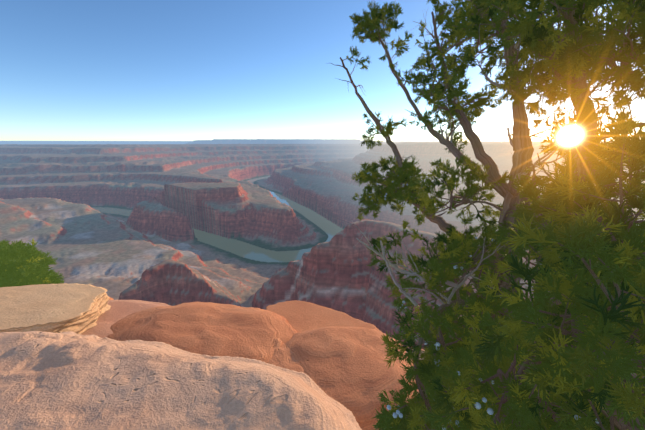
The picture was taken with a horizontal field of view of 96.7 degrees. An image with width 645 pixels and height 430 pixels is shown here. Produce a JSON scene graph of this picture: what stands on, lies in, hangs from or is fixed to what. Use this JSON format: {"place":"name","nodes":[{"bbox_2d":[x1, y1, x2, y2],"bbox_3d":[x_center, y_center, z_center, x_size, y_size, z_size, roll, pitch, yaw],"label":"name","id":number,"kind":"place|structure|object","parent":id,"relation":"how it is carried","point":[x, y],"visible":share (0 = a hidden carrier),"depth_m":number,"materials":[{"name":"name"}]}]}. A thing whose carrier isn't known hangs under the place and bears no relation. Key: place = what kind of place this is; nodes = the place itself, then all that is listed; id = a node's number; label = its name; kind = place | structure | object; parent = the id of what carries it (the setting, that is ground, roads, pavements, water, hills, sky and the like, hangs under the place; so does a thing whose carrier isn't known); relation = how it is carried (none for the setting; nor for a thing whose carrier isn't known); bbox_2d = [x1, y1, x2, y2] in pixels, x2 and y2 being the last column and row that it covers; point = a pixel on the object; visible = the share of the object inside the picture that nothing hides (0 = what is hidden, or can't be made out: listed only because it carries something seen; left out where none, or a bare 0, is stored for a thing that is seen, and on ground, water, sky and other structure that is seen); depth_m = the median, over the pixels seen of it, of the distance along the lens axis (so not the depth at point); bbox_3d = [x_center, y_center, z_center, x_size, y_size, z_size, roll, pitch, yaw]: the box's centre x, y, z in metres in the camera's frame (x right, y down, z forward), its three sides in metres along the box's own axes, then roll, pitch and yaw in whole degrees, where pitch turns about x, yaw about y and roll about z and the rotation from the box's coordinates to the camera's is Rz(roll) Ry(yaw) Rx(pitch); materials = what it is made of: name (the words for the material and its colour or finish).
{"place":"outdoors","nodes":[
{"label":"outdoors","id":0,"kind":"place"},
{"bbox_2d":[91,176,343,261],"bbox_3d":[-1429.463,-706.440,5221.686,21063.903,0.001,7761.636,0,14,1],"label":"river water","id":1,"kind":"structure","parent":0,"point":[254,252],"depth_m":1809.11,"materials":[{"name":"green liquid"}]},
{"bbox_2d":[0,139,644,407],"bbox_3d":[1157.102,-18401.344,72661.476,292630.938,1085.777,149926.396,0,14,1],"label":"canyon terrain","id":2,"kind":"structure","parent":0,"point":[170,195],"depth_m":1904.54,"materials":[{"name":"red stone"}]},
{"bbox_2d":[0,331,361,429],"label":"boulder","id":3,"kind":"object","parent":2,"relation":"on","point":[69,380],"visible":0.98,"depth_m":1.49,"materials":[{"name":"stone"}]},
{"bbox_2d":[107,302,297,362],"bbox_3d":[-1.599,1.832,3.706,2.849,0.848,1.767,1,14,5],"label":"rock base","id":4,"kind":"object","parent":2,"relation":"on","point":[209,328],"visible":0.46,"depth_m":3.66,"materials":[{"name":"orange stone"}]},
{"bbox_2d":[81,300,169,337],"bbox_3d":[-2.512,1.696,3.874,2.778,0.356,1.576,6,12,7],"label":"boulder","id":5,"kind":"object","parent":4,"relation":"on","point":[118,311],"visible":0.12,"depth_m":4.18,"materials":[{"name":"orange stone"}]},
{"bbox_2d":[0,283,110,333],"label":"rock slab","id":6,"kind":"structure","parent":5,"relation":"on","point":[77,308],"depth_m":3.60,"materials":[{"name":"beige stone"}]},
{"bbox_2d":[273,338,282,346],"bbox_3d":[-0.919,1.751,3.470,0.909,0.369,0.759,-19,21,-25],"label":"rock","id":7,"kind":"object","parent":4,"relation":"on","point":[277,342],"visible":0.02,"depth_m":3.47,"materials":[{"name":"red stone"}]},
{"bbox_2d":[266,300,385,334],"bbox_3d":[-0.057,1.804,3.914,1.937,0.427,1.434,12,14,12],"label":"boulder","id":8,"kind":"object","parent":2,"relation":"on","point":[300,316],"visible":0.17,"depth_m":4.27,"materials":[{"name":"orange stone"}]},
{"bbox_2d":[284,326,421,429],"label":"boulder","id":9,"kind":"object","parent":2,"relation":"on","point":[346,367],"visible":0.33,"depth_m":3.10,"materials":[{"name":"orange stone"}]},
{"bbox_2d":[267,343,303,372],"bbox_3d":[-0.488,1.807,3.255,1.108,0.412,0.862,5,15,20],"label":"rock","id":10,"kind":"object","parent":9,"relation":"on","point":[282,357],"visible":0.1,"depth_m":3.20,"materials":[{"name":"red stone"}]},
{"bbox_2d":[331,0,644,429],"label":"tree","id":11,"kind":"object","parent":2,"relation":"on","point":[523,149],"visible":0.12,"depth_m":0.85,"materials":[{"name":"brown plant"}]},
{"bbox_2d":[367,81,601,429],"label":"juniper berries","id":12,"kind":"object","parent":11,"relation":"attached to","point":[489,410],"visible":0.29,"depth_m":0.55,"materials":[{"name":"blue plant"}]},
{"bbox_2d":[338,0,638,305],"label":"dead branches","id":13,"kind":"object","parent":11,"relation":"attached to","point":[412,273],"visible":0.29,"depth_m":0.92,"materials":[{"name":"brown wood"}]},
{"bbox_2d":[346,0,644,378],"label":"tree foliage","id":14,"kind":"object","parent":11,"relation":"attached to","point":[575,62],"visible":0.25,"depth_m":0.84,"materials":[{"name":"green plant"}]},
{"bbox_2d":[372,87,644,429],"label":"juniper foliage","id":15,"kind":"object","parent":11,"relation":"attached to","point":[463,359],"visible":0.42,"depth_m":0.65,"materials":[{"name":"green plant"}]},
{"bbox_2d":[473,107,644,429],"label":"juniper foliage","id":16,"kind":"object","parent":11,"relation":"attached to","point":[562,363],"visible":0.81,"depth_m":0.38,"materials":[{"name":"green plant"}]},
{"bbox_2d":[0,0,644,140],"label":"sky","id":17,"kind":"structure","parent":0,"point":[71,70],"materials":[{"name":"blue"}]},
{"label":"juniper bush branches","id":18,"kind":"object","parent":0,"visible":0},
{"bbox_2d":[0,238,64,286],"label":"bush","id":19,"kind":"object","parent":18,"relation":"attached to","point":[21,265],"visible":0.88,"depth_m":4.68,"materials":[{"name":"green plant"}]}
]}

